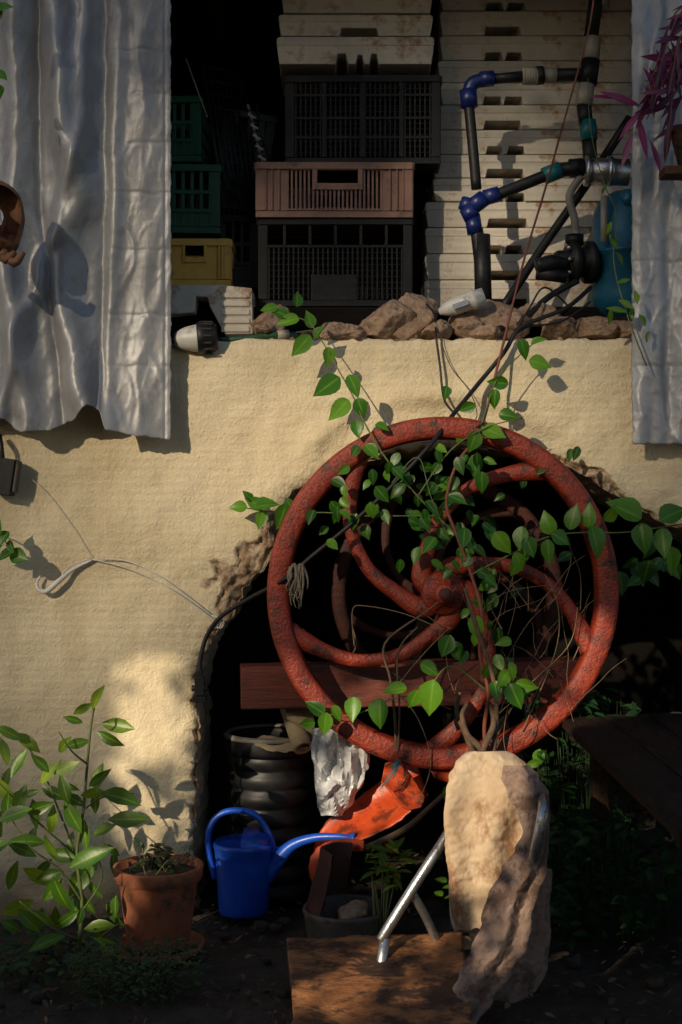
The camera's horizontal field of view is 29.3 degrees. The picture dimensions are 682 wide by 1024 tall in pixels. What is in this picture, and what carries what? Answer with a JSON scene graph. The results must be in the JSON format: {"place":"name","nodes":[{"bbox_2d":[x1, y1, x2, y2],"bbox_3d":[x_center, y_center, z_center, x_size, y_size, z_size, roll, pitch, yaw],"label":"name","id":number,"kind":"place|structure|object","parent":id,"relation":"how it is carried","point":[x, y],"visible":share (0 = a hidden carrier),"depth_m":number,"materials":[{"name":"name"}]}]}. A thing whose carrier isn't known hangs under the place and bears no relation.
{"place":"outdoors","nodes":[
{"label":"outdoors","id":0,"kind":"place"},
{"bbox_2d":[170,0,439,93],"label":"shed roof","id":1,"kind":"structure","parent":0,"point":[239,36],"depth_m":6.19,"materials":[{"name":"black"}]},
{"bbox_2d":[0,807,681,1023],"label":"ground","id":2,"kind":"structure","parent":0,"point":[425,832],"depth_m":4.43,"materials":[{"name":"soil"}]},
{"bbox_2d":[0,685,149,970],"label":"citrus sapling","id":3,"kind":"object","parent":2,"relation":"on","point":[85,861],"visible":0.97,"depth_m":4.44,"materials":[{"name":"green plant"}]},
{"bbox_2d":[0,930,207,1008],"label":"parsley patch","id":4,"kind":"object","parent":2,"relation":"on","point":[69,958],"visible":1,"depth_m":4.18,"materials":[{"name":"green plant"}]},
{"bbox_2d":[113,853,204,964],"bbox_3d":[-0.640,1.387,4.580,0.322,0.301,0.322,0,0,0],"label":"terracotta pot","id":5,"kind":"object","parent":2,"relation":"on","point":[161,903],"visible":0.67,"depth_m":4.48,"materials":[{"name":"ceramic"}]},
{"bbox_2d":[129,838,195,875],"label":"potted seedlings","id":6,"kind":"object","parent":5,"relation":"on","point":[158,860],"visible":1,"depth_m":4.55,"materials":[{"name":"green plant"}]},
{"bbox_2d":[223,724,314,905],"bbox_3d":[-0.285,1.219,5.300,0.384,0.662,0.384,0,0,0],"label":"black bucket stack","id":7,"kind":"object","parent":2,"relation":"on","point":[275,790],"visible":0.65,"depth_m":5.15,"materials":[{"name":"plastic"}]},
{"bbox_2d":[255,708,314,753],"bbox_3d":[-0.218,0.852,5.150,0.240,0.192,0.190,0,0,0],"label":"paper roll","id":8,"kind":"object","parent":7,"relation":"on","point":[299,737],"visible":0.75,"depth_m":5.10,"materials":[{"name":"beige paper"}]},
{"bbox_2d":[205,807,355,918],"bbox_3d":[-0.241,1.336,4.965,0.567,0.404,0.232,0,0,22],"label":"blue watering can","id":9,"kind":"object","parent":2,"relation":"on","point":[244,872],"visible":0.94,"depth_m":4.95,"materials":[{"name":"plastic"}]},
{"bbox_2d":[0,337,681,920],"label":"plaster wall","id":10,"kind":"structure","parent":2,"relation":"on","point":[250,415],"depth_m":5.00,"materials":[{"name":"beige paint"}]},
{"bbox_2d":[0,434,21,495],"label":"wall lamp","id":11,"kind":"object","parent":10,"relation":"attached to","point":[10,471],"visible":1,"depth_m":4.91,"materials":[{"name":"black plastic"}]},
{"bbox_2d":[0,2,28,563],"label":"ivy sprig","id":12,"kind":"object","parent":10,"relation":"attached to","point":[17,554],"visible":1,"depth_m":4.86,"materials":[{"name":"green plant"}]},
{"bbox_2d":[26,474,223,628],"bbox_3d":[-0.823,0.148,4.971,0.758,0.592,0.034,0,0,0],"label":"cord hook","id":13,"kind":"object","parent":10,"relation":"attached to","point":[57,582],"visible":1,"depth_m":4.97,"materials":[{"name":"white metal"}]},
{"bbox_2d":[171,321,217,353],"bbox_3d":[-0.585,-0.663,4.993,0.236,0.126,0.154,0,0,0],"label":"garden spotlight","id":14,"kind":"object","parent":10,"relation":"on","point":[200,337],"visible":0.97,"depth_m":4.94,"materials":[{"name":"white plastic"}]},
{"bbox_2d":[218,330,301,341],"bbox_3d":[-0.300,-0.676,5.045,0.349,0.060,0.055,0,0,-10],"label":"garden hose","id":15,"kind":"object","parent":10,"relation":"on","point":[282,334],"visible":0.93,"depth_m":5.03,"materials":[{"name":"green rubber"}]},
{"bbox_2d":[253,323,275,333],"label":"rubble stone","id":16,"kind":"object","parent":10,"relation":"on","point":[265,328],"visible":0.66,"depth_m":5.03,"materials":[{"name":"brown stone"}]},
{"bbox_2d":[250,304,289,331],"bbox_3d":[-0.282,-0.751,5.165,0.158,0.146,0.145,0,0,0],"label":"rubble stone","id":17,"kind":"object","parent":10,"relation":"on","point":[267,318],"visible":0.43,"depth_m":5.11,"materials":[{"name":"brown stone"}]},
{"bbox_2d":[298,330,312,336],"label":"rubble stone","id":18,"kind":"object","parent":10,"relation":"on","point":[309,332],"visible":0.38,"depth_m":5.06,"materials":[{"name":"stone"}]},
{"bbox_2d":[311,322,363,340],"bbox_3d":[-0.020,-0.693,5.106,0.192,0.093,0.148,0,0,-23],"label":"rubble stone","id":19,"kind":"object","parent":10,"relation":"on","point":[339,331],"visible":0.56,"depth_m":5.05,"materials":[{"name":"brown stone"}]},
{"bbox_2d":[349,330,366,340],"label":"rubble stone","id":20,"kind":"object","parent":10,"relation":"on","point":[358,335],"visible":0.61,"depth_m":5.01,"materials":[{"name":"brown stone"}]},
{"bbox_2d":[359,299,416,339],"bbox_3d":[0.174,-0.750,5.122,0.251,0.171,0.177,0,0,36],"label":"rubble stone","id":21,"kind":"object","parent":10,"relation":"on","point":[385,321],"visible":0.81,"depth_m":5.05,"materials":[{"name":"brown stone"}]},
{"bbox_2d":[392,292,438,340],"bbox_3d":[0.273,-0.751,5.145,0.236,0.235,0.154,0,0,0],"label":"rubble stone","id":22,"kind":"object","parent":10,"relation":"on","point":[417,325],"visible":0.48,"depth_m":5.08,"materials":[{"name":"brown stone"}]},
{"bbox_2d":[420,319,452,339],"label":"rubble stone","id":23,"kind":"object","parent":10,"relation":"on","point":[444,328],"visible":0.81,"depth_m":5.04,"materials":[{"name":"brown stone"}]},
{"bbox_2d":[438,288,486,315],"bbox_3d":[0.470,-0.814,5.057,0.188,0.108,0.086,0,0,0],"label":"plastic bottle","id":24,"kind":"object","parent":23,"relation":"on","point":[471,299],"visible":1,"depth_m":5.03,"materials":[{"name":"white plastic"}]},
{"bbox_2d":[270,337,630,340],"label":"wall top gravel","id":25,"kind":"structure","parent":10,"relation":"on","point":[558,338],"depth_m":5.03,"materials":[{"name":"gravel"}]},
{"bbox_2d":[448,312,484,338],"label":"rubble stone","id":26,"kind":"object","parent":10,"relation":"on","point":[464,324],"visible":0.7,"depth_m":5.07,"materials":[{"name":"brown stone"}]},
{"bbox_2d":[469,325,502,339],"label":"rubble stone","id":27,"kind":"object","parent":10,"relation":"on","point":[484,332],"visible":0.84,"depth_m":5.01,"materials":[{"name":"brown stone"}]},
{"bbox_2d":[467,299,532,339],"bbox_3d":[0.612,-0.750,5.151,0.295,0.182,0.165,0,0,0],"label":"rubble stone","id":28,"kind":"object","parent":10,"relation":"on","point":[492,312],"visible":0.56,"depth_m":5.11,"materials":[{"name":"brown stone"}]},
{"bbox_2d":[458,0,631,330],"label":"water pump","id":29,"kind":"object","parent":10,"relation":"on","point":[574,261],"visible":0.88,"depth_m":5.23,"materials":[{"name":"black plastic"}]},
{"bbox_2d":[540,316,579,339],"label":"rubble stone","id":30,"kind":"object","parent":10,"relation":"on","point":[565,329],"visible":0.81,"depth_m":5.08,"materials":[{"name":"brown stone"}]},
{"bbox_2d":[519,303,560,326],"bbox_3d":[0.787,-0.781,5.205,0.173,0.100,0.139,0,0,0],"label":"rubble stone","id":31,"kind":"object","parent":30,"relation":"on","point":[544,309],"visible":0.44,"depth_m":5.15,"materials":[{"name":"brown stone"}]},
{"bbox_2d":[574,316,618,339],"bbox_3d":[1.011,-0.718,5.101,0.177,0.089,0.153,0,0,-22],"label":"rubble stone","id":32,"kind":"object","parent":10,"relation":"on","point":[596,327],"visible":0.97,"depth_m":5.05,"materials":[{"name":"brown stone"}]},
{"bbox_2d":[612,320,631,338],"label":"rubble stone","id":33,"kind":"object","parent":10,"relation":"on","point":[625,330],"visible":0.3,"depth_m":5.07,"materials":[{"name":"brown stone"}]},
{"bbox_2d":[0,850,681,1023],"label":"leaf litter","id":34,"kind":"object","parent":2,"relation":"on","point":[258,1000],"visible":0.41,"depth_m":4.35,"materials":[{"name":"brown plant"}]},
{"bbox_2d":[0,859,681,1023],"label":"pebbles","id":35,"kind":"object","parent":2,"relation":"on","point":[36,996],"visible":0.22,"depth_m":4.28,"materials":[{"name":"stone"}]},
{"bbox_2d":[302,842,387,937],"bbox_3d":[0.016,1.379,4.688,0.308,0.342,0.318,0,0,0],"label":"trough","id":36,"kind":"object","parent":2,"relation":"on","point":[331,908],"visible":0.83,"depth_m":4.63,"materials":[{"name":"stone"}]},
{"bbox_2d":[286,931,471,1023],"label":"wooden board","id":37,"kind":"object","parent":2,"relation":"on","point":[411,979],"visible":0.99,"depth_m":4.02,"materials":[{"name":"brown wood"}]},
{"bbox_2d":[360,837,448,929],"bbox_3d":[0.266,1.350,4.500,0.225,0.401,0.447,0,0,-43],"label":"weed clump","id":38,"kind":"object","parent":2,"relation":"on","point":[382,857],"visible":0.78,"depth_m":4.58,"materials":[{"name":"green plant"}]},
{"bbox_2d":[240,603,593,908],"bbox_3d":[0.295,0.915,5.318,1.377,1.270,0.694,0,0,0],"label":"wheel support frame","id":39,"kind":"object","parent":2,"relation":"on","point":[266,686],"visible":0.36,"depth_m":5.02,"materials":[{"name":"brown wood"}]},
{"bbox_2d":[267,417,618,769],"bbox_3d":[0.377,0.300,5.103,1.302,1.304,0.755,0,0,0],"label":"cast iron flywheel","id":40,"kind":"object","parent":39,"relation":"on","point":[292,640],"visible":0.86,"depth_m":4.81,"materials":[{"name":"red paint"}]},
{"bbox_2d":[308,734,450,880],"bbox_3d":[0.198,1.098,4.974,0.640,0.578,0.255,0,0,0],"label":"orange metal sheet","id":41,"kind":"object","parent":40,"relation":"attached to","point":[377,808],"visible":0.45,"depth_m":4.96,"materials":[{"name":"orange metal"}]},
{"bbox_2d":[310,728,369,816],"bbox_3d":[0.000,1.000,4.985,0.222,0.357,0.146,0,0,-11],"label":"silver plastic bag","id":42,"kind":"object","parent":41,"relation":"on","point":[341,766],"visible":0.87,"depth_m":4.97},
{"bbox_2d":[381,760,407,786],"bbox_3d":[0.195,0.957,4.789,0.098,0.101,0.025,0,0,0],"label":"blue twine","id":43,"kind":"object","parent":41,"relation":"attached to","point":[394,767],"visible":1,"depth_m":4.78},
{"bbox_2d":[198,285,592,669],"bbox_3d":[0.229,-0.124,4.899,1.533,1.520,0.288,0,0,-5],"label":"black cable","id":44,"kind":"object","parent":40,"relation":"attached to","point":[412,464],"visible":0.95,"depth_m":4.92,"materials":[{"name":"plastic"}]},
{"bbox_2d":[191,670,207,707],"bbox_3d":[-0.538,0.673,4.970,0.060,0.145,0.034,0,0,0],"label":"cable plug","id":45,"kind":"object","parent":44,"relation":"attached to","point":[199,687],"visible":1,"depth_m":4.96,"materials":[{"name":"black plastic"}]},
{"bbox_2d":[286,563,308,608],"bbox_3d":[-0.159,0.269,4.754,0.084,0.170,0.046,0,0,0],"label":"frayed rag","id":46,"kind":"object","parent":44,"relation":"attached to","point":[296,578],"visible":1,"depth_m":4.74,"materials":[{"name":"grey fabric"}]},
{"bbox_2d":[418,296,454,413],"bbox_3d":[0.373,-0.605,4.992,0.040,0.481,0.300,0,0,-23],"label":"black cable","id":47,"kind":"object","parent":44,"relation":"attached to","point":[439,361],"visible":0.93,"depth_m":4.97,"materials":[{"name":"plastic"}]},
{"bbox_2d":[517,286,590,333],"bbox_3d":[0.818,-0.772,5.022,0.314,0.191,0.028,0,0,-16],"label":"black cable","id":48,"kind":"object","parent":44,"relation":"attached to","point":[561,299],"visible":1,"depth_m":5.01,"materials":[{"name":"plastic"}]},
{"bbox_2d":[331,476,561,706],"bbox_3d":[0.437,0.329,5.662,0.954,0.955,0.755,0,0,0],"label":"cast iron flywheel","id":49,"kind":"object","parent":40,"relation":"attached to","point":[527,519],"visible":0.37,"depth_m":5.37,"materials":[{"name":"red metal"}]},
{"bbox_2d":[229,0,681,800],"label":"climbing vine","id":50,"kind":"object","parent":40,"relation":"attached to","point":[427,696],"visible":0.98,"depth_m":4.73,"materials":[{"name":"green plant"}]},
{"bbox_2d":[364,702,496,852],"bbox_3d":[0.318,0.980,4.786,0.504,0.585,0.085,0,0,21],"label":"gnarled vine root","id":51,"kind":"object","parent":50,"relation":"attached to","point":[478,746],"visible":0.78,"depth_m":4.73,"materials":[{"name":"brown plant"}]},
{"bbox_2d":[587,78,649,365],"bbox_3d":[1.032,-1.082,4.835,0.216,1.090,0.138,0,0,0],"label":"tendril plant","id":52,"kind":"object","parent":50,"relation":"attached to","point":[614,244],"visible":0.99,"depth_m":4.81,"materials":[{"name":"green plant"}]},
{"bbox_2d":[436,327,476,419],"bbox_3d":[0.456,-0.515,4.929,0.133,0.388,0.185,0,0,-21],"label":"thin wire","id":53,"kind":"object","parent":40,"relation":"on","point":[456,374],"visible":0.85,"depth_m":4.98,"materials":[{"name":"black plastic"}]},
{"bbox_2d":[351,541,624,802],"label":"dry twigs","id":54,"kind":"object","parent":40,"relation":"attached to","point":[509,711],"visible":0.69,"depth_m":4.80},
{"bbox_2d":[170,83,681,809],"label":"shed back wall","id":55,"kind":"structure","parent":2,"relation":"on","point":[646,673],"depth_m":6.85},
{"bbox_2d":[170,307,605,340],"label":"loft floor","id":56,"kind":"structure","parent":55,"relation":"attached to","point":[349,315],"depth_m":5.28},
{"bbox_2d":[171,285,256,336],"bbox_3d":[-0.555,-0.806,5.346,0.411,0.198,0.307,0,0,0],"label":"polystyrene fish box","id":57,"kind":"object","parent":56,"relation":"on","point":[232,308],"visible":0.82,"depth_m":5.20,"materials":[{"name":"white plastic"}]},
{"bbox_2d":[171,239,238,285],"bbox_3d":[-0.607,-1.024,5.535,0.319,0.193,0.370,0,0,0],"label":"yellow plastic crate","id":58,"kind":"object","parent":57,"relation":"on","point":[214,265],"visible":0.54,"depth_m":5.36,"materials":[{"name":"yellow plastic"}]},
{"bbox_2d":[170,164,223,252],"bbox_3d":[-0.666,-1.299,5.620,0.320,0.285,0.420,0,0,-3],"label":"green plastic crate","id":59,"kind":"object","parent":58,"relation":"on","point":[191,222],"visible":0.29,"depth_m":5.42,"materials":[{"name":"green plastic"}]},
{"bbox_2d":[170,96,214,185],"bbox_3d":[-0.706,-1.600,5.660,0.270,0.273,0.420,0,0,2],"label":"green plastic crate","id":60,"kind":"object","parent":59,"relation":"on","point":[198,143],"visible":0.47,"depth_m":5.46,"materials":[{"name":"green plastic"}]},
{"bbox_2d":[214,215,257,300],"bbox_3d":[-0.446,-1.101,5.695,0.207,0.304,0.370,0,0,-3],"label":"black plastic crate","id":61,"kind":"object","parent":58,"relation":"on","point":[245,272],"visible":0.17,"depth_m":5.52,"materials":[{"name":"black plastic"}]},
{"bbox_2d":[216,107,278,227],"bbox_3d":[-0.427,-1.493,5.713,0.294,0.453,0.320,0,0,-6],"label":"black plastic crate","id":62,"kind":"object","parent":61,"relation":"on","point":[271,128],"visible":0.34,"depth_m":5.56,"materials":[{"name":"black plastic"}]},
{"bbox_2d":[257,218,413,306],"bbox_3d":[-0.023,-1.025,5.560,0.646,0.362,0.420,0,0,0],"label":"black plastic crate","id":63,"kind":"object","parent":56,"relation":"on","point":[328,289],"visible":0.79,"depth_m":5.36,"materials":[{"name":"black plastic"}]},
{"bbox_2d":[254,162,414,238],"bbox_3d":[-0.029,-1.316,5.550,0.661,0.224,0.446,0,0,0],"label":"brown plastic crate","id":64,"kind":"object","parent":63,"relation":"on","point":[276,196],"visible":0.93,"depth_m":5.34,"materials":[{"name":"brown plastic"}]},
{"bbox_2d":[185,59,256,218],"bbox_3d":[-0.486,-1.560,5.488,0.318,0.665,0.129,0,0,-33],"label":"leaning plastic rack","id":65,"kind":"object","parent":64,"relation":"on","point":[238,176],"visible":0.88,"depth_m":5.50,"materials":[{"name":"black plastic"}]},
{"bbox_2d":[246,103,269,161],"bbox_3d":[-0.344,-1.576,5.424,0.098,0.246,0.012,0,0,0],"label":"coil spring","id":66,"kind":"object","parent":64,"relation":"on","point":[256,133],"visible":0.99,"depth_m":5.42,"materials":[{"name":"grey metal"}]},
{"bbox_2d":[284,75,441,187],"bbox_3d":[0.093,-1.621,5.600,0.661,0.364,0.428,0,0,0],"label":"black plastic crate","id":67,"kind":"object","parent":64,"relation":"on","point":[427,165],"visible":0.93,"depth_m":5.40,"materials":[{"name":"black plastic"}]},
{"bbox_2d":[277,37,433,95],"bbox_3d":[0.059,-1.895,5.570,0.646,0.112,0.426,0,0,0],"label":"polystyrene tray","id":68,"kind":"object","parent":67,"relation":"on","point":[355,55],"visible":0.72,"depth_m":5.36,"materials":[{"name":"white plastic"}]},
{"bbox_2d":[279,15,432,36],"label":"polystyrene tray","id":69,"kind":"object","parent":68,"relation":"on","point":[355,25],"visible":0.46,"depth_m":5.37,"materials":[{"name":"white plastic"}]},
{"bbox_2d":[282,0,431,14],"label":"polystyrene tray","id":70,"kind":"object","parent":69,"relation":"on","point":[356,7],"visible":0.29,"depth_m":5.38,"materials":[{"name":"white plastic"}]},
{"bbox_2d":[420,280,593,306],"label":"polystyrene tray","id":71,"kind":"object","parent":56,"relation":"on","point":[440,292],"visible":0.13,"depth_m":5.56,"materials":[{"name":"white plastic"}]},
{"bbox_2d":[419,254,553,291],"bbox_3d":[0.805,-1.043,5.782,0.894,0.108,0.456,0,0,0],"label":"polystyrene tray","id":72,"kind":"object","parent":71,"relation":"on","point":[457,267],"visible":0.37,"depth_m":5.56,"materials":[{"name":"white plastic"}]},
{"bbox_2d":[419,228,590,267],"bbox_3d":[0.805,-1.156,5.787,0.896,0.108,0.456,0,0,0],"label":"polystyrene tray","id":73,"kind":"object","parent":72,"relation":"on","point":[458,240],"visible":0.42,"depth_m":5.56,"materials":[{"name":"white plastic"}]},
{"bbox_2d":[419,202,597,241],"bbox_3d":[0.807,-1.268,5.793,0.895,0.109,0.456,0,0,0],"label":"polystyrene tray","id":74,"kind":"object","parent":73,"relation":"on","point":[494,215],"visible":0.45,"depth_m":5.57,"materials":[{"name":"white plastic"}]},
{"bbox_2d":[427,179,631,201],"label":"polystyrene tray","id":75,"kind":"object","parent":74,"relation":"on","point":[448,190],"visible":0.25,"depth_m":5.56,"materials":[{"name":"white plastic"}]},
{"bbox_2d":[426,155,631,198],"bbox_3d":[0.820,-1.471,5.780,0.862,0.097,0.456,0,0,0],"label":"polystyrene tray","id":76,"kind":"object","parent":75,"relation":"on","point":[497,166],"visible":0.17,"depth_m":5.55,"materials":[{"name":"white plastic"}]},
{"bbox_2d":[441,130,632,154],"bbox_3d":[0.830,-1.576,5.788,0.846,0.103,0.456,0,0,0],"label":"polystyrene tray","id":77,"kind":"object","parent":76,"relation":"on","point":[515,142],"visible":0.27,"depth_m":5.56,"materials":[{"name":"white plastic"}]},
{"bbox_2d":[441,105,632,129],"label":"polystyrene tray","id":78,"kind":"object","parent":77,"relation":"on","point":[528,117],"visible":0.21,"depth_m":5.55,"materials":[{"name":"white plastic"}]},
{"bbox_2d":[441,83,631,104],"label":"polystyrene tray","id":79,"kind":"object","parent":78,"relation":"on","point":[532,94],"visible":0.3,"depth_m":5.56,"materials":[{"name":"white plastic"}]},
{"bbox_2d":[436,61,631,82],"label":"polystyrene tray","id":80,"kind":"object","parent":79,"relation":"on","point":[464,71],"visible":0.12,"depth_m":5.56,"materials":[{"name":"white plastic"}]},
{"bbox_2d":[433,36,631,74],"bbox_3d":[0.837,-1.974,5.783,0.831,0.103,0.456,0,0,0],"label":"polystyrene tray","id":81,"kind":"object","parent":80,"relation":"on","point":[516,48],"visible":0.39,"depth_m":5.56,"materials":[{"name":"white plastic"}]},
{"bbox_2d":[433,11,631,63],"bbox_3d":[0.836,-2.079,5.780,0.831,0.103,0.456,0,0,0],"label":"polystyrene tray","id":82,"kind":"object","parent":81,"relation":"on","point":[517,23],"visible":0.44,"depth_m":5.55,"materials":[{"name":"white plastic"}]},
{"bbox_2d":[433,0,631,40],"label":"polystyrene tray","id":83,"kind":"object","parent":82,"relation":"on","point":[522,5],"visible":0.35,"depth_m":5.56,"materials":[{"name":"white plastic"}]},
{"bbox_2d":[659,125,681,180],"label":"hanging plant pot","id":84,"kind":"object","parent":55,"relation":"hanging from","point":[671,172],"visible":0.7,"depth_m":4.68,"materials":[{"name":"brown ceramic"}]},
{"bbox_2d":[588,5,681,174],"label":"purple leaf plant","id":85,"kind":"object","parent":84,"relation":"in","point":[670,60],"visible":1,"depth_m":4.67,"materials":[{"name":"purple plant"}]},
{"bbox_2d":[376,792,548,961],"bbox_3d":[0.380,1.193,4.193,0.576,0.725,0.480,0,0,0],"label":"metal chair frame","id":86,"kind":"object","parent":2,"relation":"on","point":[409,895],"visible":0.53,"depth_m":4.13,"materials":[{"name":"silver metal"}]},
{"bbox_2d":[444,751,551,1023],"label":"rock","id":87,"kind":"object","parent":86,"relation":"on","point":[500,888],"visible":0.93,"depth_m":4.10,"materials":[{"name":"beige stone"}]},
{"bbox_2d":[517,688,681,957],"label":"shade shrub","id":88,"kind":"object","parent":2,"relation":"on","point":[568,853],"visible":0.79,"depth_m":4.70,"materials":[{"name":"green plant"}]},
{"bbox_2d":[523,712,681,812],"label":"rubble pile","id":89,"kind":"object","parent":2,"relation":"on","point":[636,807],"visible":0.05,"depth_m":5.64,"materials":[{"name":"stone"}]},
{"bbox_2d":[560,713,681,933],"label":"wooden table","id":90,"kind":"object","parent":2,"relation":"on","point":[638,757],"visible":0.83,"depth_m":4.28,"materials":[{"name":"brown wood"}]},
{"bbox_2d":[609,825,657,885],"bbox_3d":[1.201,1.449,5.402,0.315,0.294,0.258,0,0,0],"label":"dark rubble rock","id":91,"kind":"object","parent":2,"relation":"on","point":[648,827],"visible":0.05,"depth_m":5.40,"materials":[{"name":"stone"}]},
{"bbox_2d":[630,810,665,828],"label":"dark rubble rock","id":92,"kind":"object","parent":2,"relation":"on","point":[647,818],"visible":0.09,"depth_m":5.50,"materials":[{"name":"stone"}]},
{"bbox_3d":[0.000,-2.158,4.950,6.000,0.044,0.200,0,0,0],"label":"curtain rod","id":93,"kind":"object","parent":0,"visible":0},
{"bbox_2d":[0,181,25,267],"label":"hanging clay ornament","id":94,"kind":"object","parent":93,"relation":"hanging from","point":[13,221],"visible":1,"depth_m":4.67,"materials":[{"name":"brown ceramic"}]},
{"bbox_2d":[0,0,171,439],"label":"silver curtain","id":95,"kind":"object","parent":93,"relation":"hanging from","point":[85,174],"visible":0.96,"depth_m":4.90,"materials":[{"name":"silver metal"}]},
{"bbox_2d":[630,0,681,444],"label":"silver curtain","id":96,"kind":"object","parent":93,"relation":"hanging from","point":[656,285],"visible":0.8,"depth_m":4.88,"materials":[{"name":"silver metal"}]}
]}

